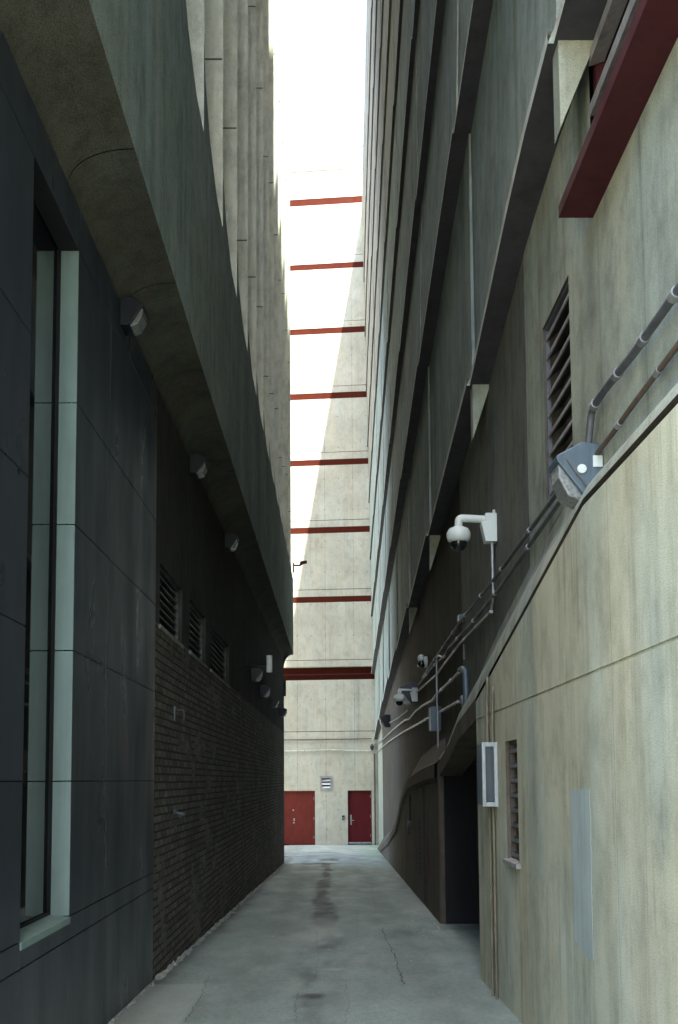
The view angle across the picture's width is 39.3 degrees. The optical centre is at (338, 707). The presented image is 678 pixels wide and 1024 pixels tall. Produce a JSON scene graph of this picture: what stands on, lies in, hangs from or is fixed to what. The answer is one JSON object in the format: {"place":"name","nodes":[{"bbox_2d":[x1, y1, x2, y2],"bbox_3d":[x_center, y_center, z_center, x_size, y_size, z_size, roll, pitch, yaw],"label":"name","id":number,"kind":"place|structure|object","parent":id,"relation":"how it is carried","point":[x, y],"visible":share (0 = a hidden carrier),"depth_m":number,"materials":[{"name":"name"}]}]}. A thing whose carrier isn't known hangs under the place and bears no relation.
{"place":"outdoors","nodes":[
{"label":"outdoors","id":0,"kind":"place"},
{"bbox_2d":[107,844,521,1023],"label":"pavement","id":1,"kind":"structure","parent":0,"point":[363,970],"depth_m":7.81,"materials":[{"name":"concrete"}]},
{"bbox_2d":[108,854,456,1023],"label":"debris","id":2,"kind":"object","parent":1,"relation":"on","point":[161,975],"visible":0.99,"depth_m":8.96,"materials":[{"name":"grey"}]},
{"bbox_2d":[374,753,375,844],"bbox_3d":[1.427,3.643,37.765,0.069,3.632,0.069,0,-4,-1],"label":"pipe","id":3,"kind":"object","parent":1,"relation":"on","point":[374,803],"visible":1,"depth_m":37.72,"materials":[{"name":"beige metal"}]},
{"bbox_2d":[289,0,366,169],"label":"sky","id":4,"kind":"structure","parent":0,"point":[327,38],"materials":[{"name":"white"}]},
{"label":"ground","id":5,"kind":"structure","parent":0,"visible":0},
{"bbox_2d":[0,0,292,1023],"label":"building","id":6,"kind":"structure","parent":5,"relation":"on","point":[144,152],"depth_m":6.00,"materials":[{"name":"concrete"}]},
{"bbox_2d":[15,157,78,949],"bbox_3d":[-1.412,-0.713,4.358,0.131,3.514,1.088,0,-4,-1],"label":"window","id":7,"kind":"structure","parent":6,"relation":"in","point":[47,736],"depth_m":4.76,"materials":[{"name":"glass"}]},
{"bbox_2d":[120,297,147,335],"bbox_3d":[-1.308,-2.490,6.066,0.147,0.186,0.163,0,-4,-1],"label":"wall light","id":8,"kind":"object","parent":6,"relation":"attached to","point":[133,317],"visible":1,"depth_m":5.99,"materials":[{"name":"grey metal"}]},
{"bbox_2d":[173,809,185,817],"bbox_3d":[-1.325,0.884,7.892,0.110,0.079,0.060,-1,-4,8],"label":"hose tap","id":9,"kind":"object","parent":6,"relation":"attached to","point":[179,814],"visible":1,"depth_m":7.88,"materials":[{"name":"grey metal"}]},
{"bbox_2d":[174,706,184,720],"bbox_3d":[-1.334,0.055,7.954,0.090,0.120,0.060,0,-4,-1],"label":"pipe bracket","id":10,"kind":"object","parent":6,"relation":"attached to","point":[182,710],"visible":1,"depth_m":7.94,"materials":[{"name":"grey metal"}]},
{"bbox_2d":[190,453,208,478],"bbox_3d":[-1.318,-2.271,8.959,0.155,0.196,0.172,0,-4,-1],"label":"wall light","id":11,"kind":"object","parent":6,"relation":"attached to","point":[199,464],"visible":1,"depth_m":8.88,"materials":[{"name":"grey metal"}]},
{"bbox_2d":[225,532,238,551],"bbox_3d":[-1.318,-2.028,11.682,0.159,0.201,0.176,0,-4,-1],"label":"wall light","id":12,"kind":"object","parent":6,"relation":"attached to","point":[231,541],"visible":1,"depth_m":11.60,"materials":[{"name":"grey metal"}]},
{"bbox_2d":[251,668,262,681],"bbox_3d":[-1.302,-0.523,15.100,0.179,0.226,0.198,0,-4,-1],"label":"wall light","id":13,"kind":"object","parent":6,"relation":"attached to","point":[256,674],"visible":0.91,"depth_m":15.01,"materials":[{"name":"grey metal"}]},
{"bbox_2d":[246,655,271,672],"bbox_3d":[-1.194,-0.647,14.196,0.396,0.250,0.089,0,-4,-1],"label":"tube camera","id":14,"kind":"object","parent":6,"relation":"attached to","point":[268,666],"visible":1,"depth_m":14.17,"materials":[{"name":"white plastic"}]},
{"bbox_2d":[260,685,269,697],"bbox_3d":[-1.308,-0.280,16.879,0.169,0.214,0.187,0,-4,-1],"label":"wall light","id":15,"kind":"object","parent":6,"relation":"attached to","point":[265,691],"visible":1,"depth_m":16.79,"materials":[{"name":"grey metal"}]},
{"bbox_2d":[271,697,278,707],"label":"wall light","id":16,"kind":"object","parent":6,"relation":"attached to","point":[274,702],"visible":1,"depth_m":19.48,"materials":[{"name":"grey metal"}]},
{"bbox_2d":[279,707,286,716],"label":"wall light","id":17,"kind":"object","parent":6,"relation":"attached to","point":[282,711],"visible":1,"depth_m":22.21,"materials":[{"name":"grey metal"}]},
{"bbox_2d":[283,680,285,695],"bbox_3d":[-1.372,-0.478,24.044,0.060,0.400,0.120,0,-4,-1],"label":"sign bracket","id":18,"kind":"object","parent":6,"relation":"attached to","point":[284,681],"visible":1,"depth_m":23.99,"materials":[{"name":"black metal"}]},
{"bbox_2d":[293,560,306,572],"bbox_3d":[-1.001,-3.604,24.339,0.362,0.299,0.100,0,-4,-1],"label":"bullet camera","id":19,"kind":"object","parent":6,"relation":"attached to","point":[303,562],"visible":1,"depth_m":24.30,"materials":[{"name":"black metal"}]},
{"bbox_2d":[284,136,378,844],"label":"parking building","id":20,"kind":"structure","parent":5,"relation":"on","point":[329,677],"depth_m":38.87,"materials":[{"name":"concrete"}]},
{"bbox_2d":[284,791,314,844],"bbox_3d":[-1.641,4.442,38.170,1.389,2.156,0.242,-1,-4,5],"label":"door","id":21,"kind":"structure","parent":20,"relation":"in","point":[299,806],"depth_m":38.14,"materials":[{"name":"red paint"}]},
{"bbox_2d":[284,749,371,750],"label":"conduit","id":22,"kind":"object","parent":20,"relation":"attached to","point":[328,749],"visible":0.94,"depth_m":38.11,"materials":[{"name":"metal"}]},
{"bbox_2d":[284,738,371,739],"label":"conduit","id":23,"kind":"object","parent":20,"relation":"attached to","point":[329,739],"visible":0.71,"depth_m":38.13,"materials":[{"name":"beige metal"}]},
{"bbox_2d":[348,790,371,843],"bbox_3d":[0.826,4.384,37.955,0.976,2.106,0.239,-1,-4,5],"label":"door","id":24,"kind":"structure","parent":20,"relation":"in","point":[359,801],"depth_m":37.93,"materials":[{"name":"red paint"}]},
{"bbox_2d":[362,0,677,1023],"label":"garage building","id":25,"kind":"structure","parent":5,"relation":"on","point":[520,214],"depth_m":5.61,"materials":[{"name":"concrete"}]},
{"bbox_2d":[379,714,389,727],"bbox_3d":[1.295,0.401,26.841,0.298,0.378,0.330,0,-4,-1],"label":"wall light","id":26,"kind":"object","parent":25,"relation":"attached to","point":[384,720],"visible":0.99,"depth_m":26.68,"materials":[{"name":"grey metal"}]},
{"bbox_2d":[377,717,428,751],"bbox_3d":[1.421,1.131,28.057,0.045,0.292,28.955,0,-4,1],"label":"conduit","id":27,"kind":"object","parent":25,"relation":"attached to","point":[419,723],"visible":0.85,"depth_m":18.36,"materials":[{"name":"white plastic"}]},
{"bbox_2d":[394,688,417,705],"bbox_3d":[1.136,-0.196,16.217,0.409,0.346,0.198,0,-4,-1],"label":"dome camera","id":28,"kind":"object","parent":25,"relation":"attached to","point":[399,698],"visible":1,"depth_m":16.17,"materials":[{"name":"white plastic"}]},
{"bbox_2d":[400,682,417,704],"bbox_3d":[1.189,-0.233,16.358,0.298,0.378,0.330,0,-4,-1],"label":"wall light","id":29,"kind":"object","parent":25,"relation":"attached to","point":[407,694],"visible":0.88,"depth_m":16.20,"materials":[{"name":"grey metal"}]},
{"bbox_2d":[407,787,427,902],"bbox_3d":[1.103,1.966,13.753,0.071,1.639,3.630,0,-4,1],"label":"service door","id":30,"kind":"structure","parent":25,"relation":"in","point":[416,823],"depth_m":13.62,"materials":[{"name":"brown metal"}]},
{"bbox_2d":[377,672,459,743],"bbox_3d":[1.378,0.560,23.800,0.043,0.400,27.993,0,-4,1],"label":"conduit","id":31,"kind":"object","parent":25,"relation":"attached to","point":[440,690],"visible":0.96,"depth_m":13.59,"materials":[{"name":"grey metal"}]},
{"bbox_2d":[417,654,427,667],"bbox_3d":[1.248,-0.688,14.226,0.156,0.205,0.176,1,-5,-17],"label":"dome camera","id":32,"kind":"object","parent":25,"relation":"attached to","point":[422,662],"visible":0.95,"depth_m":14.17,"materials":[{"name":"white plastic"}]},
{"bbox_2d":[428,707,440,731],"bbox_3d":[1.241,0.156,12.297,0.142,0.314,0.200,0,-4,-1],"label":"junction box","id":33,"kind":"object","parent":25,"relation":"attached to","point":[432,720],"visible":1,"depth_m":12.20,"materials":[{"name":"grey metal"}]},
{"bbox_2d":[436,655,442,747],"bbox_3d":[1.245,-0.046,11.765,0.024,1.246,0.705,0,-4,1],"label":"conduit","id":34,"kind":"object","parent":25,"relation":"attached to","point":[437,656],"visible":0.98,"depth_m":12.07,"materials":[{"name":"grey metal"}]},
{"bbox_2d":[439,700,458,712],"bbox_3d":[1.258,0.000,10.936,0.037,0.063,2.009,0,-4,1],"label":"conduit","id":35,"kind":"object","parent":25,"relation":"attached to","point":[449,706],"visible":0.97,"depth_m":10.70,"materials":[{"name":"grey metal"}]},
{"bbox_2d":[416,542,494,692],"bbox_3d":[1.260,-0.731,11.709,0.032,0.578,8.398,0,-4,1],"label":"conduit","id":36,"kind":"object","parent":25,"relation":"attached to","point":[485,616],"visible":0.88,"depth_m":8.00,"materials":[{"name":"grey metal"}]},
{"bbox_2d":[457,614,463,622],"bbox_3d":[1.250,-0.910,9.782,0.062,0.079,0.100,0,-4,-1],"label":"junction box","id":37,"kind":"object","parent":25,"relation":"attached to","point":[459,616],"visible":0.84,"depth_m":9.73,"materials":[{"name":"grey metal"}]},
{"bbox_2d":[459,695,462,706],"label":"conduit","id":38,"kind":"object","parent":25,"relation":"attached to","point":[461,700],"visible":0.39,"depth_m":9.46,"materials":[{"name":"grey metal"}]},
{"bbox_2d":[457,666,468,705],"bbox_3d":[1.212,-0.181,9.255,0.060,0.472,0.466,0,-4,1],"label":"conduit","id":39,"kind":"object","parent":25,"relation":"attached to","point":[463,670],"visible":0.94,"depth_m":9.05,"materials":[{"name":"grey metal"}]},
{"bbox_2d":[463,644,464,659],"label":"conduit","id":40,"kind":"object","parent":25,"relation":"attached to","point":[463,651],"visible":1,"depth_m":9.41,"materials":[{"name":"grey metal"}]},
{"bbox_2d":[446,510,496,551],"bbox_3d":[1.056,-1.409,7.580,0.396,0.335,0.192,0,-4,-1],"label":"dome camera","id":41,"kind":"object","parent":25,"relation":"attached to","point":[458,535],"visible":1,"depth_m":7.53,"materials":[{"name":"white plastic"}]},
{"bbox_2d":[477,742,497,806],"bbox_3d":[0.984,0.448,6.321,0.100,0.418,0.255,0,-4,-1],"label":"vent box","id":42,"kind":"object","parent":25,"relation":"attached to","point":[487,781],"visible":1,"depth_m":6.21,"materials":[{"name":"white metal"}]},
{"bbox_2d":[485,674,489,741],"bbox_3d":[1.038,-0.002,6.628,0.031,0.512,0.388,-1,-4,10],"label":"pipe","id":43,"kind":"object","parent":25,"relation":"attached to","point":[487,708],"visible":0.92,"depth_m":6.47,"materials":[{"name":"beige metal"}]},
{"bbox_2d":[417,500,560,685],"bbox_3d":[1.248,-0.705,10.386,0.047,0.132,10.385,0,-4,0],"label":"conduit","id":44,"kind":"object","parent":25,"relation":"attached to","point":[527,548],"visible":0.98,"depth_m":6.78,"materials":[{"name":"grey metal"}]},
{"bbox_2d":[421,492,556,677],"bbox_3d":[1.244,-0.833,9.981,0.047,0.076,9.487,0,-4,0],"label":"conduit","id":45,"kind":"object","parent":25,"relation":"attached to","point":[529,530],"visible":0.93,"depth_m":6.96,"materials":[{"name":"grey metal"}]},
{"bbox_2d":[488,807,494,995],"bbox_3d":[1.018,1.302,6.347,0.020,1.264,0.020,0,-4,-1],"label":"pipe","id":46,"kind":"object","parent":25,"relation":"attached to","point":[491,901],"visible":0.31,"depth_m":6.34,"materials":[{"name":"beige metal"}]},
{"bbox_2d":[491,686,493,741],"bbox_3d":[1.027,0.030,6.347,0.026,0.421,0.201,-1,-4,11],"label":"pipe","id":47,"kind":"object","parent":25,"relation":"attached to","point":[492,714],"visible":0.88,"depth_m":6.26,"materials":[{"name":"beige metal"}]},
{"bbox_2d":[492,807,497,999],"bbox_3d":[1.020,1.286,6.206,0.016,1.263,0.016,0,-4,-1],"label":"pipe","id":48,"kind":"object","parent":25,"relation":"attached to","point":[495,915],"visible":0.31,"depth_m":6.20,"materials":[{"name":"beige metal"}]},
{"bbox_2d":[548,442,602,508],"bbox_3d":[1.150,-1.121,4.623,0.224,0.282,0.226,0,-4,-1],"label":"wall light","id":49,"kind":"object","parent":25,"relation":"attached to","point":[573,471],"visible":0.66,"depth_m":4.54,"materials":[{"name":"grey metal"}]},
{"bbox_2d":[585,282,677,442],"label":"conduit","id":50,"kind":"object","parent":25,"relation":"attached to","point":[643,339],"visible":0.98,"depth_m":3.94,"materials":[{"name":"grey metal"}]},
{"bbox_2d":[595,340,677,454],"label":"conduit","id":51,"kind":"object","parent":25,"relation":"attached to","point":[655,375],"visible":1,"depth_m":3.90,"materials":[{"name":"metal"}]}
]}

